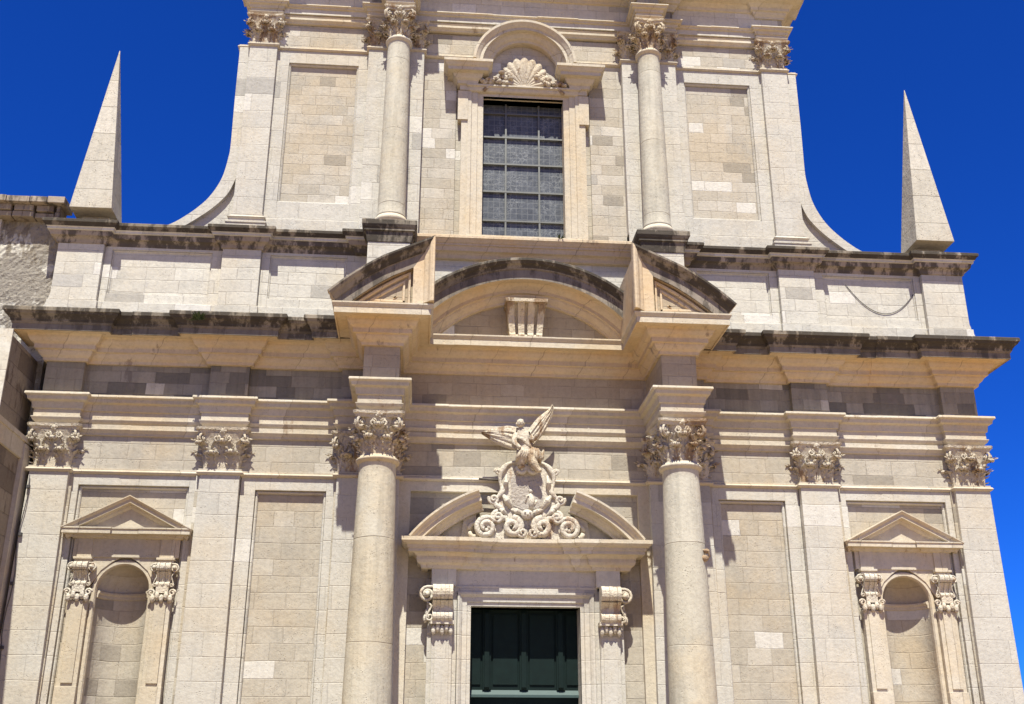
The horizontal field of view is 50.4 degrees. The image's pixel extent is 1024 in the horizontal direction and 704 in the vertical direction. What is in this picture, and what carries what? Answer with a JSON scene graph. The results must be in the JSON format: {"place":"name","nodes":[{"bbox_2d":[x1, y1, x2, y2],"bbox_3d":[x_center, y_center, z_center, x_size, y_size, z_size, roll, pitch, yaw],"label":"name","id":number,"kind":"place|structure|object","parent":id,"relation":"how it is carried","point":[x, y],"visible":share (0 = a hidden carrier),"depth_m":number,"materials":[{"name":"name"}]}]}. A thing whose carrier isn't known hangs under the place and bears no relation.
{"place":"outdoors","nodes":[
{"label":"outdoors","id":0,"kind":"place"},
{"bbox_2d":[0,0,1023,690],"label":"sky","id":1,"kind":"structure","parent":0,"point":[958,64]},
{"label":"ground","id":2,"kind":"structure","parent":0,"visible":0},
{"bbox_2d":[0,194,72,635],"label":"old building","id":3,"kind":"structure","parent":2,"relation":"on","point":[28,248],"depth_m":23.02,"materials":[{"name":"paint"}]},
{"bbox_2d":[0,0,1023,703],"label":"church","id":4,"kind":"structure","parent":2,"relation":"on","point":[762,442],"depth_m":23.01,"materials":[{"name":"stone"}]},
{"bbox_2d":[69,51,121,222],"bbox_3d":[-9.308,-5.002,25.098,0.908,4.810,0.898,2,-21,-4],"label":"obelisk","id":5,"kind":"object","parent":4,"relation":"on","point":[97,193],"visible":0.77,"depth_m":24.52,"materials":[{"name":"stone"}]},
{"bbox_2d":[187,311,205,319],"bbox_3d":[-6.490,-0.753,22.371,0.399,0.230,0.216,2,-21,-4],"label":"weed","id":6,"kind":"object","parent":4,"relation":"on","point":[196,316],"visible":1,"depth_m":22.39,"materials":[{"name":"green plant"}]},
{"bbox_2d":[457,83,588,239],"bbox_3d":[0.256,-4.379,25.889,3.160,4.300,0.640,2,-21,-4],"label":"window","id":7,"kind":"structure","parent":4,"relation":"in","point":[523,172],"depth_m":25.90,"materials":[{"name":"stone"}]},
{"bbox_2d":[469,609,578,703],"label":"door","id":8,"kind":"structure","parent":4,"relation":"in","point":[517,656],"depth_m":21.91,"materials":[{"name":"green paint"}]},
{"bbox_2d":[474,460,579,539],"bbox_3d":[0.303,3.033,22.281,2.154,1.642,0.421,2,-21,-4],"label":"cartouche","id":9,"kind":"object","parent":4,"relation":"on","point":[526,502],"visible":1,"depth_m":22.12,"materials":[{"name":"white stone"}]},
{"bbox_2d":[481,405,553,472],"bbox_3d":[0.128,1.784,22.579,1.520,1.524,0.451,2,-21,-4],"label":"angel statue","id":10,"kind":"object","parent":9,"relation":"on","point":[521,440],"visible":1,"depth_m":22.55,"materials":[{"name":"stone"}]},
{"bbox_2d":[845,284,912,313],"bbox_3d":[8.570,-1.212,25.189,1.673,0.722,0.016,2,-21,-4],"label":"cable","id":11,"kind":"object","parent":4,"relation":"attached to","point":[873,310],"visible":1,"depth_m":25.13,"materials":[{"name":"black metal"}]},
{"bbox_2d":[901,90,953,252],"bbox_3d":[9.849,-4.417,26.551,0.908,4.810,0.898,2,-21,-4],"label":"obelisk","id":12,"kind":"object","parent":4,"relation":"on","point":[925,226],"visible":0.78,"depth_m":26.02,"materials":[{"name":"stone"}]}
]}

